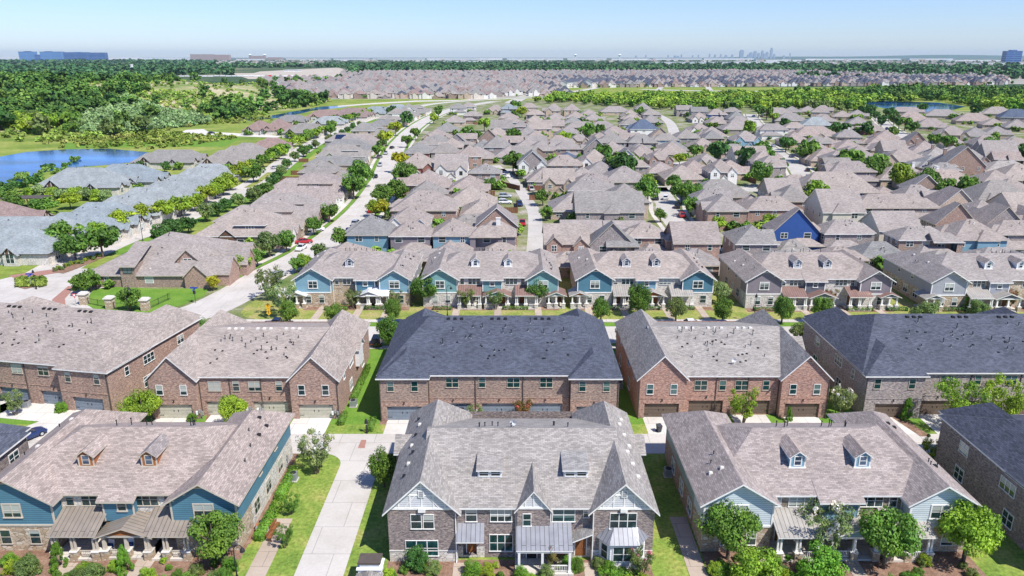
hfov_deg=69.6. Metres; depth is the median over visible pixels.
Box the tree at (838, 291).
[825,289,839,299]
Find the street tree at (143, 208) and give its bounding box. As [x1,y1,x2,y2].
[133,202,156,215]
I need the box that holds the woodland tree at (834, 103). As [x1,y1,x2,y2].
[826,100,837,107]
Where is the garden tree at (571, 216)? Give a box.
[565,211,575,219]
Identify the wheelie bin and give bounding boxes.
[656,423,662,431]
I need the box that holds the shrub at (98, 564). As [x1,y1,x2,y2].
[86,562,105,575]
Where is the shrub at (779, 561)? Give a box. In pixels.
[775,557,781,564]
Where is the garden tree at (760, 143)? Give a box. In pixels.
[756,141,769,145]
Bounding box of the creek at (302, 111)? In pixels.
[242,106,347,120]
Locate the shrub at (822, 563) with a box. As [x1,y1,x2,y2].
[795,538,849,575]
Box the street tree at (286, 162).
[281,158,291,168]
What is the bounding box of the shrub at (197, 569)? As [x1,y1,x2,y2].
[188,562,205,575]
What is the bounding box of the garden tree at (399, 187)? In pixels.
[387,179,408,198]
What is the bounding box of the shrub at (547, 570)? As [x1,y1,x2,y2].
[537,563,554,575]
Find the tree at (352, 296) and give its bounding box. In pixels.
[344,289,362,308]
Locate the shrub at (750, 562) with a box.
[727,545,783,575]
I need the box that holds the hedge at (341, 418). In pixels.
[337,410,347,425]
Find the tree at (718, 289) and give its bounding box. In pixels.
[712,280,732,300]
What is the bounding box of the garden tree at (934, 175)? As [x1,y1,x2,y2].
[914,167,941,181]
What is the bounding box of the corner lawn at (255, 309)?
[241,295,302,318]
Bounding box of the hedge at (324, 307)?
[323,306,347,309]
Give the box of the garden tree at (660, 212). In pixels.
[654,207,667,221]
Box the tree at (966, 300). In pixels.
[961,296,968,310]
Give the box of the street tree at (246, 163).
[237,160,251,176]
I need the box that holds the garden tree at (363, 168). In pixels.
[346,158,374,180]
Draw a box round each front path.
[311,307,323,318]
[353,309,362,316]
[380,310,387,318]
[452,307,459,314]
[494,309,500,314]
[535,307,541,314]
[585,307,592,314]
[620,309,628,316]
[662,306,674,318]
[695,307,710,318]
[836,306,850,314]
[874,308,886,313]
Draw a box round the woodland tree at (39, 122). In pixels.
[26,112,49,134]
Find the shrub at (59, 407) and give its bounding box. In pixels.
[54,401,67,412]
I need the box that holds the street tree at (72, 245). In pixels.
[52,233,89,259]
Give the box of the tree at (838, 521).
[798,497,854,549]
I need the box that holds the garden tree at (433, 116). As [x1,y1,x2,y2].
[429,112,438,123]
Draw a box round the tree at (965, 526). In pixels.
[934,498,1005,561]
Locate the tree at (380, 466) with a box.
[366,445,396,486]
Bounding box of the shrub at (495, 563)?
[492,561,498,567]
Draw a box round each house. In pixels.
[92,232,256,288]
[195,208,306,247]
[212,201,321,230]
[250,193,333,220]
[268,186,344,207]
[273,176,352,199]
[297,160,364,178]
[298,172,352,181]
[302,156,368,169]
[314,144,371,162]
[322,139,375,155]
[324,133,378,145]
[333,242,375,250]
[339,91,350,98]
[345,215,395,251]
[351,122,391,136]
[352,134,384,146]
[353,90,366,98]
[367,89,381,98]
[368,123,389,129]
[372,120,401,129]
[377,92,391,98]
[377,114,405,126]
[387,108,417,119]
[388,206,433,227]
[388,221,433,252]
[389,190,459,227]
[390,250,422,268]
[396,90,406,98]
[396,174,434,194]
[401,103,426,115]
[402,109,420,118]
[404,142,432,157]
[404,152,434,173]
[407,180,448,195]
[410,90,419,98]
[412,105,431,113]
[417,138,438,144]
[419,89,433,98]
[420,169,452,189]
[420,245,468,268]
[422,129,452,139]
[425,145,437,148]
[430,134,448,141]
[430,143,458,159]
[431,222,476,250]
[432,93,445,98]
[433,217,474,227]
[434,153,469,180]
[435,122,460,135]
[438,138,463,149]
[444,115,465,125]
[447,90,457,98]
[448,175,490,195]
[449,186,497,206]
[450,104,466,114]
[452,133,469,147]
[455,214,480,225]
[457,145,482,168]
[458,90,471,98]
[458,133,477,144]
[458,199,494,216]
[463,111,482,123]
[464,103,476,110]
[467,165,500,188]
[469,217,516,250]
[471,90,483,98]
[471,141,485,148]
[474,146,494,163]
[475,203,518,244]
[478,129,495,141]
[483,135,510,153]
[484,90,496,98]
[486,105,500,114]
[490,118,514,130]
[491,128,506,135]
[494,145,510,162]
[498,112,518,119]
[500,104,517,114]
[501,136,522,144]
[503,116,521,123]
[510,145,536,163]
[515,119,528,129]
[515,138,535,144]
[517,149,546,177]
[519,127,534,139]
[523,103,537,113]
[524,166,545,187]
[525,115,542,121]
[525,136,547,143]
[526,109,544,119]
[526,130,543,135]
[528,122,551,137]
[532,140,555,157]
[541,168,574,198]
[542,104,560,116]
[542,120,564,134]
[542,223,589,252]
[545,113,566,119]
[547,155,582,169]
[547,191,572,219]
[548,135,566,144]
[549,138,572,144]
[553,126,583,135]
[555,141,582,154]
[555,251,573,277]
[559,152,576,157]
[559,220,602,233]
[562,104,579,116]
[564,116,580,127]
[565,111,585,119]
[565,121,595,129]
[565,177,613,192]
[571,133,588,144]
[571,191,645,220]
[575,167,590,177]
[575,172,611,181]
[576,149,608,166]
[580,109,598,114]
[580,137,602,154]
[581,113,605,121]
[583,161,612,173]
[588,132,603,139]
[589,220,639,252]
[593,121,614,130]
[598,106,627,114]
[598,134,627,147]
[601,128,615,134]
[602,124,629,133]
[603,166,642,188]
[603,220,645,228]
[605,183,649,218]
[606,141,622,154]
[618,117,636,128]
[618,133,639,139]
[618,147,636,157]
[619,109,640,117]
[619,113,641,120]
[622,222,667,250]
[625,119,656,134]
[625,134,657,148]
[626,143,650,149]
[629,144,652,160]
[633,156,649,174]
[634,102,651,113]
[638,115,663,125]
[639,247,662,250]
[641,109,661,118]
[643,150,673,166]
[647,127,670,136]
[648,161,672,178]
[652,133,680,144]
[652,142,690,159]
[655,140,690,155]
[656,165,705,185]
[663,221,721,259]
[672,129,699,143]
[674,105,691,116]
[674,159,704,175]
[682,179,754,200]
[683,123,708,132]
[683,138,711,153]
[686,112,708,122]
[686,248,719,275]
[687,153,717,165]
[689,107,708,115]
[689,188,732,216]
[695,193,748,229]
[696,126,726,140]
[700,130,724,142]
[701,159,738,184]
[703,116,726,126]
[705,109,727,119]
[715,144,739,161]
[716,122,753,133]
[722,107,741,114]
[722,224,779,253]
[723,111,747,119]
[725,160,750,179]
[726,116,748,122]
[726,131,762,145]
[726,146,768,165]
[734,196,753,202]
[737,196,802,224]
[744,151,779,165]
[750,155,786,179]
[753,251,796,254]
[754,123,788,139]
[756,178,805,196]
[761,107,791,116]
[761,145,783,158]
[762,207,824,249]
[765,184,807,212]
[772,113,805,123]
[774,132,805,146]
[776,239,813,251]
[781,175,802,177]
[782,122,803,132]
[786,106,802,114]
[788,126,835,138]
[794,143,827,155]
[798,148,834,166]
[799,117,831,129]
[799,171,881,195]
[801,106,812,114]
[803,189,866,224]
[807,136,831,147]
[810,107,829,116]
[813,246,870,262]
[816,105,833,113]
[817,150,839,166]
[817,157,850,170]
[817,219,876,247]
[819,114,837,123]
[821,161,882,187]
[822,136,840,143]
[830,110,851,119]
[831,127,865,145]
[831,140,868,150]
[836,145,853,151]
[844,116,866,126]
[847,241,900,267]
[848,110,869,118]
[848,146,872,157]
[854,122,884,134]
[858,211,921,240]
[861,194,939,220]
[862,131,891,145]
[863,142,877,154]
[866,130,900,139]
[874,140,907,154]
[876,162,919,186]
[876,186,893,193]
[881,152,900,165]
[882,226,965,252]
[888,149,924,162]
[890,185,937,196]
[892,165,963,188]
[894,107,924,116]
[897,174,937,189]
[899,131,926,145]
[900,114,925,124]
[901,112,924,116]
[904,155,933,170]
[907,138,934,152]
[915,118,948,130]
[917,144,942,156]
[918,201,973,226]
[918,250,950,255]
[921,162,962,171]
[923,186,971,207]
[924,109,958,118]
[927,145,986,175]
[931,126,971,142]
[933,219,1010,251]
[936,139,966,148]
[951,113,989,124]
[959,247,1015,252]
[962,180,1023,200]
[962,200,987,211]
[964,127,992,138]
[966,135,1003,147]
[969,169,1023,186]
[969,202,1020,224]
[970,140,1018,150]
[971,149,990,162]
[975,143,1018,156]
[976,118,1005,128]
[978,107,1007,116]
[982,126,1014,138]
[982,163,1023,183]
[984,160,1023,169]
[985,192,1023,211]
[985,220,1023,251]
[986,151,1023,164]
[995,109,1023,121]
[999,119,1023,131]
[1004,179,1023,190]
[1008,137,1023,144]
[1015,209,1023,219]
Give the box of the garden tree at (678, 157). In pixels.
[673,153,685,163]
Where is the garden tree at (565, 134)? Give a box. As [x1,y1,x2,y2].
[556,130,571,137]
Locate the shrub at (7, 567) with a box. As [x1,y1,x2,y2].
[0,558,19,575]
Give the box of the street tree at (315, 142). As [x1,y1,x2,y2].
[311,139,320,148]
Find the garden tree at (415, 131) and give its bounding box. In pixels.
[409,128,420,139]
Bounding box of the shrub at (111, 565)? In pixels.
[106,558,121,572]
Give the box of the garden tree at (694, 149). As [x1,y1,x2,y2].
[689,144,703,155]
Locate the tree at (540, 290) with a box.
[525,279,549,297]
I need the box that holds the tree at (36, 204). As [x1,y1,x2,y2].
[27,196,59,209]
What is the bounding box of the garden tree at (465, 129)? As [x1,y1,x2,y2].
[459,126,475,132]
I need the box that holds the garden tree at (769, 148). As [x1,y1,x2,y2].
[759,145,775,154]
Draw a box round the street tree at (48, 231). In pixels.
[40,229,55,234]
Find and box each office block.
[18,51,36,60]
[40,51,63,59]
[63,52,89,59]
[87,53,108,59]
[1001,50,1022,61]
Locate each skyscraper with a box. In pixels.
[739,50,743,57]
[769,48,772,58]
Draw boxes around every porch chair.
[107,539,114,548]
[128,538,134,547]
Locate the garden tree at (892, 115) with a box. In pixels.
[888,111,900,124]
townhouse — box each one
[0,296,201,410]
[0,409,294,560]
[0,423,30,471]
[143,309,369,419]
[289,247,422,309]
[375,308,622,421]
[382,399,659,575]
[421,248,566,309]
[559,78,589,87]
[568,247,716,309]
[584,77,613,87]
[615,309,833,418]
[661,410,982,562]
[717,248,901,310]
[802,306,1023,417]
[881,249,1023,311]
[935,402,1023,550]
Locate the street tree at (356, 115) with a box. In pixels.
[350,112,360,118]
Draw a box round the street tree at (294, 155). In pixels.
[289,151,299,159]
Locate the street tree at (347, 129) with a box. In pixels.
[344,126,350,132]
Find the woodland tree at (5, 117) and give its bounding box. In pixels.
[0,105,16,130]
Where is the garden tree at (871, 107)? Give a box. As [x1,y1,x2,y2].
[866,104,877,112]
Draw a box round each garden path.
[51,563,77,575]
[126,559,153,575]
[245,519,291,575]
[452,563,468,575]
[583,563,601,575]
[670,517,707,575]
[844,561,866,575]
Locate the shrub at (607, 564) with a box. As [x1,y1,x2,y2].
[602,559,615,575]
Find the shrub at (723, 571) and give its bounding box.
[712,561,727,575]
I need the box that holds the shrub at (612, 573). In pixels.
[608,570,620,575]
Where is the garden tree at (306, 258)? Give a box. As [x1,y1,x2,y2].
[295,253,311,266]
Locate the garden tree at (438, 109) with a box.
[433,105,442,115]
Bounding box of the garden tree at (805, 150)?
[795,144,816,156]
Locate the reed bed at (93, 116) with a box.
[74,92,211,132]
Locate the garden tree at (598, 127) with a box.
[595,124,605,132]
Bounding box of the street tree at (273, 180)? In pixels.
[265,174,278,184]
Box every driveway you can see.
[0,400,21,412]
[0,402,58,420]
[26,410,80,439]
[153,418,187,421]
[205,415,229,421]
[290,418,331,433]
[383,420,408,433]
[643,417,666,433]
[730,415,770,422]
[784,417,820,422]
[890,417,915,433]
[919,415,941,433]
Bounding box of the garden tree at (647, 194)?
[639,189,650,197]
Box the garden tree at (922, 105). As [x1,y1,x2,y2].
[917,102,928,109]
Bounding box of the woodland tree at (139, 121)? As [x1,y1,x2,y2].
[129,114,151,131]
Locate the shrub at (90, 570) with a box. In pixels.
[82,561,105,575]
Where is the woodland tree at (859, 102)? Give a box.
[852,99,862,105]
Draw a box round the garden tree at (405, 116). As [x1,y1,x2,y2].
[399,111,412,125]
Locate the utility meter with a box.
[196,409,203,418]
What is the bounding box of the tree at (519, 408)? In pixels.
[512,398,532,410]
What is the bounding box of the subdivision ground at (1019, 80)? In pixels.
[330,76,1023,98]
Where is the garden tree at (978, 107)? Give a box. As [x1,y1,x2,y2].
[969,103,982,112]
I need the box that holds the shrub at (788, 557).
[785,554,792,561]
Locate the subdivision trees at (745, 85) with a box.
[362,80,1013,97]
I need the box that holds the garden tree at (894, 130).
[888,126,898,134]
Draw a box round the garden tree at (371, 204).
[364,199,377,215]
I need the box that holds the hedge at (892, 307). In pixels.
[886,306,907,310]
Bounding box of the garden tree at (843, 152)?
[839,149,854,157]
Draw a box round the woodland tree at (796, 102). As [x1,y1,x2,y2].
[790,98,803,107]
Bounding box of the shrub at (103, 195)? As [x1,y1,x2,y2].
[97,189,112,201]
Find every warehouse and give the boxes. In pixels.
[0,57,19,59]
[108,57,145,59]
[143,58,181,59]
[284,70,301,71]
[286,58,330,59]
[333,58,368,59]
[372,58,424,59]
[427,58,502,59]
[507,58,562,59]
[567,58,605,59]
[611,58,649,59]
[649,62,729,63]
[652,58,701,59]
[702,58,753,59]
[734,62,779,63]
[753,60,800,61]
[803,59,848,59]
[849,59,900,59]
[906,58,952,59]
[942,60,1000,61]
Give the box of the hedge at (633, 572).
[597,566,640,575]
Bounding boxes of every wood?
[0,58,1023,78]
[532,88,1023,108]
[781,82,1023,100]
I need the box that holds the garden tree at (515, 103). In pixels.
[510,100,521,106]
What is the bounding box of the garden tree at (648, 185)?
[633,176,660,198]
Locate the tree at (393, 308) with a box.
[383,297,400,320]
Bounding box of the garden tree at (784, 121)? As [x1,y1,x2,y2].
[780,117,790,124]
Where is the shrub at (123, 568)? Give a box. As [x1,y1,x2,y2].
[118,564,126,572]
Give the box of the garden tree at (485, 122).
[477,117,489,131]
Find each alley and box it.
[27,434,938,452]
[294,453,376,575]
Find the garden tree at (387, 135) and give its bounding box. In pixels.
[377,130,392,145]
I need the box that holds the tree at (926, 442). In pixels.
[922,433,937,457]
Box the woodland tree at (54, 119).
[48,113,58,128]
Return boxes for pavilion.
[0,195,52,207]
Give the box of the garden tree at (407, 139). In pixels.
[401,135,411,147]
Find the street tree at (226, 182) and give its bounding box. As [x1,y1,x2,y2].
[210,174,234,195]
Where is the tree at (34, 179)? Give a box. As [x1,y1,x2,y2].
[27,174,40,184]
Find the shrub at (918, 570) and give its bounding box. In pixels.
[911,566,924,575]
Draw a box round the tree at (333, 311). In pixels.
[323,301,341,321]
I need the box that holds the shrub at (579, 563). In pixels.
[571,556,584,573]
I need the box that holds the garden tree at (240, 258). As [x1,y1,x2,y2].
[236,255,252,267]
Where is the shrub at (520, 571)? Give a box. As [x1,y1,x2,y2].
[513,564,528,575]
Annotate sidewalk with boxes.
[217,101,486,285]
[246,319,803,321]
[369,346,615,348]
[378,101,500,217]
[648,197,664,230]
[658,169,789,186]
[661,140,814,191]
[669,187,721,251]
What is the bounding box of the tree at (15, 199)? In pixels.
[0,194,25,205]
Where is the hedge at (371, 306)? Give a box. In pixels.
[364,305,384,309]
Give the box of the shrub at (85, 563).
[75,560,90,571]
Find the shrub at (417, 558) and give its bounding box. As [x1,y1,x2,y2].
[403,545,428,572]
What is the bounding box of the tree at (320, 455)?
[295,427,334,473]
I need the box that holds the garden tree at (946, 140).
[939,135,957,146]
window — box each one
[0,503,23,518]
[0,530,13,544]
[5,255,14,263]
[8,448,19,463]
[10,363,22,373]
[28,530,42,544]
[37,366,49,375]
[55,251,60,259]
[64,372,71,382]
[65,496,75,505]
[80,496,101,505]
[92,374,100,384]
[116,504,127,511]
[122,268,132,273]
[124,365,129,376]
[136,496,159,505]
[143,350,154,364]
[143,374,148,387]
[144,277,153,282]
[155,385,163,395]
[177,333,183,344]
[179,385,187,395]
[192,503,213,518]
[207,381,221,391]
[232,381,239,391]
[248,381,261,391]
[254,495,261,516]
[265,475,272,495]
[275,381,282,391]
[277,455,283,474]
[297,385,305,395]
[306,295,311,302]
[308,281,317,288]
[319,295,324,302]
[321,385,328,395]
[342,278,354,284]
[350,377,353,391]
[355,236,362,241]
[387,381,393,391]
[389,281,399,288]
[395,237,401,242]
[397,295,403,302]
[405,540,438,556]
[410,514,421,529]
[411,381,418,391]
[417,237,424,242]
[423,514,434,529]
[432,295,437,302]
[435,281,444,288]
[438,237,445,242]
[445,295,450,302]
[445,378,458,387]
[465,510,477,521]
[468,278,479,284]
[478,378,485,387]
[483,238,489,242]
[489,534,512,551]
[490,510,511,521]
[505,278,517,284]
[507,378,519,387]
[522,513,531,526]
[526,553,537,557]
[537,281,547,288]
[539,378,552,387]
[551,245,556,251]
[552,510,574,521]
[556,212,561,216]
[579,381,585,391]
[583,510,589,517]
[587,295,591,302]
[590,281,599,288]
[599,246,606,251]
[599,539,644,568]
[603,381,609,391]
[609,513,636,529]
[618,247,625,250]
[621,278,633,284]
[629,213,634,217]
[634,238,641,243]
[646,384,653,394]
[654,238,661,243]
[659,278,670,284]
[670,384,677,394]
[671,456,674,475]
[674,278,678,284]
[678,476,683,496]
[686,495,691,517]
[692,281,703,288]
[694,380,707,390]
[699,295,705,302]
[719,380,726,390]
[730,505,748,519]
[733,212,739,216]
[735,380,747,390]
[742,245,749,250]
[746,531,756,545]
[754,297,760,304]
[759,282,769,289]
[762,245,770,250]
[762,380,769,390]
[767,297,773,304]
[775,497,781,507]
[780,233,787,237]
[787,497,813,507]
[789,280,801,285]
[789,384,796,394]
[804,233,810,237]
[813,384,820,394]
[815,335,819,346]
[834,353,842,367]
[835,280,847,285]
[835,376,841,389]
[851,213,857,217]
[851,368,854,379]
[860,497,883,507]
[870,282,881,289]
[873,379,881,388]
[876,297,883,304]
[888,497,897,507]
[892,277,897,286]
[903,283,907,292]
[905,241,913,246]
[908,379,916,388]
[912,288,917,298]
[922,241,929,246]
[928,505,952,519]
[940,375,953,383]
[940,531,953,545]
[944,283,954,290]
[951,298,957,305]
[953,464,964,483]
[958,440,969,457]
[972,281,985,286]
[974,375,982,384]
[998,474,1016,498]
[1001,507,1013,530]
[1003,375,1017,384]
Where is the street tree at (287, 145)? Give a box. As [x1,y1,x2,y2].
[278,143,290,155]
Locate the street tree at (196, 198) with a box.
[188,193,204,210]
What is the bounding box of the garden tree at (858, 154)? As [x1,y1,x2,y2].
[840,149,865,160]
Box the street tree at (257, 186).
[254,184,266,196]
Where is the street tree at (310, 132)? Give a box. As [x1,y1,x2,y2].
[303,129,313,139]
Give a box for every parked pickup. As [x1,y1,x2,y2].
[264,317,293,321]
[516,200,522,205]
[519,219,525,225]
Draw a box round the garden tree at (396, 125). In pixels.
[387,121,402,135]
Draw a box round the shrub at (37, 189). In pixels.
[31,184,43,194]
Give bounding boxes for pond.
[0,149,148,182]
[867,101,965,111]
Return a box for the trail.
[338,99,478,106]
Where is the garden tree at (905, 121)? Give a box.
[897,117,912,130]
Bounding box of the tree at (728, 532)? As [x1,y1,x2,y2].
[693,498,762,559]
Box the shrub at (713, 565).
[707,560,723,575]
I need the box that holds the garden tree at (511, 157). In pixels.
[501,151,522,173]
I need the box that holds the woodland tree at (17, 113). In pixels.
[13,110,25,118]
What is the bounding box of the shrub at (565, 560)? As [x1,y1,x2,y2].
[561,554,575,571]
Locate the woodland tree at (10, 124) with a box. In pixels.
[6,121,15,127]
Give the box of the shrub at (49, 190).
[44,187,57,197]
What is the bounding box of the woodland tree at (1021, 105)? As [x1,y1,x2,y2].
[1018,102,1023,108]
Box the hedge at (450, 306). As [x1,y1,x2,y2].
[432,305,451,309]
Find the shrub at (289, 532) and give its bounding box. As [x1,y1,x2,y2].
[272,523,293,548]
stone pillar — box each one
[76,291,89,304]
[102,295,115,308]
[138,297,150,310]
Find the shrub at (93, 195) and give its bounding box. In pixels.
[89,189,99,200]
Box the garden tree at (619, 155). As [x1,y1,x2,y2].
[608,152,637,167]
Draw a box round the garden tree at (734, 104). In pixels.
[729,102,738,108]
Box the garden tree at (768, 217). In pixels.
[761,213,779,221]
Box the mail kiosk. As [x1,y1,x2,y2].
[356,553,384,575]
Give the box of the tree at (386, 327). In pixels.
[375,316,397,346]
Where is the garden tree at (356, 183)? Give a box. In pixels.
[341,172,366,198]
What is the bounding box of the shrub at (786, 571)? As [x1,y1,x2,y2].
[779,568,790,575]
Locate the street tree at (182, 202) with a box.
[169,195,193,215]
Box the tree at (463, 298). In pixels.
[457,288,475,307]
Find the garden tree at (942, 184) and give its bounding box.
[935,178,956,189]
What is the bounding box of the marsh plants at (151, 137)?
[39,113,272,148]
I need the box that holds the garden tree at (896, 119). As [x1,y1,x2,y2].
[893,116,904,128]
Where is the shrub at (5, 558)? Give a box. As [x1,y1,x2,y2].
[0,551,18,567]
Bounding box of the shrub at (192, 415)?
[186,413,196,421]
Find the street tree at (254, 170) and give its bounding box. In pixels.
[241,163,265,181]
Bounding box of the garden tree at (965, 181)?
[946,174,982,188]
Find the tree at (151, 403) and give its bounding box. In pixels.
[115,388,162,421]
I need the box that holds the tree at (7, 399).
[0,388,24,415]
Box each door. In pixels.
[1,387,29,400]
[42,391,62,403]
[74,397,103,409]
[159,405,192,417]
[207,401,231,414]
[254,401,288,411]
[299,405,333,417]
[387,407,420,419]
[449,403,470,410]
[466,543,476,552]
[482,403,516,410]
[519,297,524,302]
[528,403,561,410]
[574,538,586,555]
[616,297,620,302]
[644,404,678,416]
[653,297,657,302]
[688,401,721,412]
[735,401,768,413]
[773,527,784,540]
[784,404,818,416]
[845,295,850,304]
[874,404,906,416]
[919,401,952,413]
[969,401,1001,405]
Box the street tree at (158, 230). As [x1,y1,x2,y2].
[150,223,170,238]
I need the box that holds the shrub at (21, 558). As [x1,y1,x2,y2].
[17,554,39,570]
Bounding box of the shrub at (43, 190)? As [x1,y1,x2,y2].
[41,187,47,198]
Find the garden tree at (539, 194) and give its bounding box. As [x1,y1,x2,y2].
[534,188,551,205]
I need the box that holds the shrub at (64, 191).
[60,188,67,194]
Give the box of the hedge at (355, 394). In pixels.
[349,363,370,398]
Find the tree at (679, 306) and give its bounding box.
[664,295,687,320]
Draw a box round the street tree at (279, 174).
[271,171,282,179]
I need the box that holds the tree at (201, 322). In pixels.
[199,317,206,326]
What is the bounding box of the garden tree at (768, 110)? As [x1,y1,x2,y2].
[760,107,773,119]
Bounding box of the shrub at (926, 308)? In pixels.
[908,300,941,313]
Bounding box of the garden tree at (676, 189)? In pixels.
[669,180,693,203]
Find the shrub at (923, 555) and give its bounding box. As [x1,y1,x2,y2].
[919,552,931,566]
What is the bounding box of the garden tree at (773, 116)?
[768,113,778,122]
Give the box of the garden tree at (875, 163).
[857,155,886,174]
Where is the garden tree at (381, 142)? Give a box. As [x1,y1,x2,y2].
[376,139,386,145]
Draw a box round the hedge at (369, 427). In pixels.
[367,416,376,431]
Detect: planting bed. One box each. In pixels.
[0,544,247,575]
[245,453,298,543]
[303,306,409,309]
[387,560,652,575]
[424,306,558,309]
[580,306,712,309]
[701,544,985,575]
[745,306,892,311]
[893,417,926,435]
[942,307,1023,311]
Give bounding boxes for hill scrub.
[0,79,332,141]
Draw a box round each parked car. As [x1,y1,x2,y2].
[27,426,47,439]
[271,270,286,278]
[295,238,312,243]
[295,243,306,250]
[308,227,324,231]
[351,219,360,224]
[370,334,382,346]
[498,198,511,203]
[499,192,511,197]
[663,194,668,199]
[678,211,685,217]
[681,318,697,320]
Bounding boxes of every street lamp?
[233,545,244,575]
[364,419,367,433]
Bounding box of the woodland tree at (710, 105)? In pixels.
[705,102,716,108]
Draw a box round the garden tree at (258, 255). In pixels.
[252,247,265,266]
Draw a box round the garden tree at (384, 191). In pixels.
[370,183,395,200]
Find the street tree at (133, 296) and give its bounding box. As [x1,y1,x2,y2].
[115,287,140,310]
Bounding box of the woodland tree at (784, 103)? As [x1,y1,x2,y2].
[779,101,792,108]
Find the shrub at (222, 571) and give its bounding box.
[214,566,233,575]
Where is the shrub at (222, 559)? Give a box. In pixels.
[219,555,229,567]
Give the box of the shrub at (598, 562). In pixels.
[590,556,604,570]
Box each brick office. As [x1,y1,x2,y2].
[190,54,213,59]
[214,54,230,59]
[249,56,266,59]
[267,57,282,59]
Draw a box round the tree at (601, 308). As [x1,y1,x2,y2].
[592,297,611,318]
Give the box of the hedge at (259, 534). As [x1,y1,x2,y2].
[252,498,282,541]
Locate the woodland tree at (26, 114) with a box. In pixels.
[17,110,39,128]
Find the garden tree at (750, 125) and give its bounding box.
[743,120,756,131]
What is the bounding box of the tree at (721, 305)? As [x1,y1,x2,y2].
[713,294,733,318]
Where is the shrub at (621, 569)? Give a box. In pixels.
[617,566,627,575]
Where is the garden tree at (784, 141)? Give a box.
[779,136,795,151]
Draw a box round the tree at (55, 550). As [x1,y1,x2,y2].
[48,540,68,575]
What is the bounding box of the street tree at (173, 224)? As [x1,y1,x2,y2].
[162,218,180,232]
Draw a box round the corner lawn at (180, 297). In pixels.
[87,287,208,312]
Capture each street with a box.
[180,101,498,319]
[368,326,798,342]
[469,161,685,170]
[494,165,542,251]
[505,95,530,102]
[640,89,756,91]
[654,187,719,269]
[659,136,809,190]
[661,115,678,134]
[746,114,762,127]
[874,118,906,137]
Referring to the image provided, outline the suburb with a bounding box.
[121,59,1023,65]
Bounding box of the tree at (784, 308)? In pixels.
[774,295,795,323]
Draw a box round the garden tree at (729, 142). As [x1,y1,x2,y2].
[725,141,740,145]
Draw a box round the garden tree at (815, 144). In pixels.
[798,139,820,149]
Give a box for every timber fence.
[280,176,298,180]
[298,158,308,161]
[502,181,519,189]
[504,198,517,212]
[527,185,541,190]
[529,194,534,199]
[746,177,755,183]
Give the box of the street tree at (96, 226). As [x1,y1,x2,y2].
[84,220,108,231]
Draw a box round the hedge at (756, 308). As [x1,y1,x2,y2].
[752,306,773,310]
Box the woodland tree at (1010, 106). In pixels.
[1008,103,1018,108]
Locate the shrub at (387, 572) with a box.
[382,567,395,575]
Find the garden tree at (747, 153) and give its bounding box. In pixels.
[734,146,755,164]
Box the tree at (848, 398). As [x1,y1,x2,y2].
[828,384,856,412]
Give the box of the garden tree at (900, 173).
[888,162,916,183]
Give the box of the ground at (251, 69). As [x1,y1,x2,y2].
[18,58,1023,87]
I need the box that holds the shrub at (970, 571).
[964,567,978,575]
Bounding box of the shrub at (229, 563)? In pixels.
[223,555,239,573]
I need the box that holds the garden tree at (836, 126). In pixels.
[829,122,842,131]
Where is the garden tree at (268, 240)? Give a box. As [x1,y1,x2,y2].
[252,231,280,256]
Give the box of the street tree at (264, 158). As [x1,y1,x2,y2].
[256,154,269,166]
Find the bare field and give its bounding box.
[248,68,342,75]
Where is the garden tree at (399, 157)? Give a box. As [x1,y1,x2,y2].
[391,152,408,162]
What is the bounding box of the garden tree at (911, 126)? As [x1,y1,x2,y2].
[904,121,920,132]
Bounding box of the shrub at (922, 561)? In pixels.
[915,558,927,567]
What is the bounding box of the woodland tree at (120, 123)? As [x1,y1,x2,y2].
[99,117,125,135]
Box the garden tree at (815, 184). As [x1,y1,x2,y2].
[802,179,830,196]
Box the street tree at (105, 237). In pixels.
[81,224,121,257]
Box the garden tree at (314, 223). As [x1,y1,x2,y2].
[305,216,323,234]
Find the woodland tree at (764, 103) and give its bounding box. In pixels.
[756,99,771,107]
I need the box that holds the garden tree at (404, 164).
[393,161,416,174]
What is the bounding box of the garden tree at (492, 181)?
[483,177,495,187]
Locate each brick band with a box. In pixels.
[9,269,71,277]
[52,286,71,304]
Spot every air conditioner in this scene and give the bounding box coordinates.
[21,400,32,408]
[288,471,298,481]
[349,399,357,407]
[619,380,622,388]
[663,466,672,477]
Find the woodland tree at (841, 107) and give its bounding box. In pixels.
[837,104,845,111]
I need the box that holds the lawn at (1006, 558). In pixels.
[11,424,1023,575]
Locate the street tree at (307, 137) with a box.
[300,133,309,142]
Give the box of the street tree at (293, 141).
[286,138,295,143]
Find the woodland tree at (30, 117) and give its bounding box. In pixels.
[26,111,51,131]
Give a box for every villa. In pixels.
[0,201,53,215]
[0,216,92,265]
[31,165,138,194]
[55,202,153,246]
[103,187,193,224]
[105,162,170,186]
[130,146,208,169]
[147,175,221,201]
[178,163,241,181]
[197,143,272,165]
[241,120,274,134]
[255,137,293,155]
[265,119,292,134]
[272,115,310,123]
[281,123,327,137]
[306,108,341,120]
[312,115,348,127]
[336,108,374,120]
[368,106,385,116]
[384,104,404,110]
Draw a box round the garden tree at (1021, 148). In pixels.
[1018,143,1023,156]
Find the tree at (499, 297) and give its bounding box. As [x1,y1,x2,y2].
[486,291,503,309]
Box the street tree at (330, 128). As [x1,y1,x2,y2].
[325,124,336,133]
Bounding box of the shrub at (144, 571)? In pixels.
[138,567,157,575]
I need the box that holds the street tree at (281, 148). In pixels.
[269,144,288,158]
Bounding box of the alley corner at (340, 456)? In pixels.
[329,453,344,464]
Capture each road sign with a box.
[190,287,197,302]
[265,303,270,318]
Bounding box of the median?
[244,172,271,187]
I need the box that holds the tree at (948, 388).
[933,377,991,409]
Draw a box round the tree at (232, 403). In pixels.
[217,394,248,421]
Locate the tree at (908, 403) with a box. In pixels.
[898,397,913,421]
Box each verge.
[110,88,598,253]
[224,88,588,190]
[240,101,488,276]
[292,101,499,274]

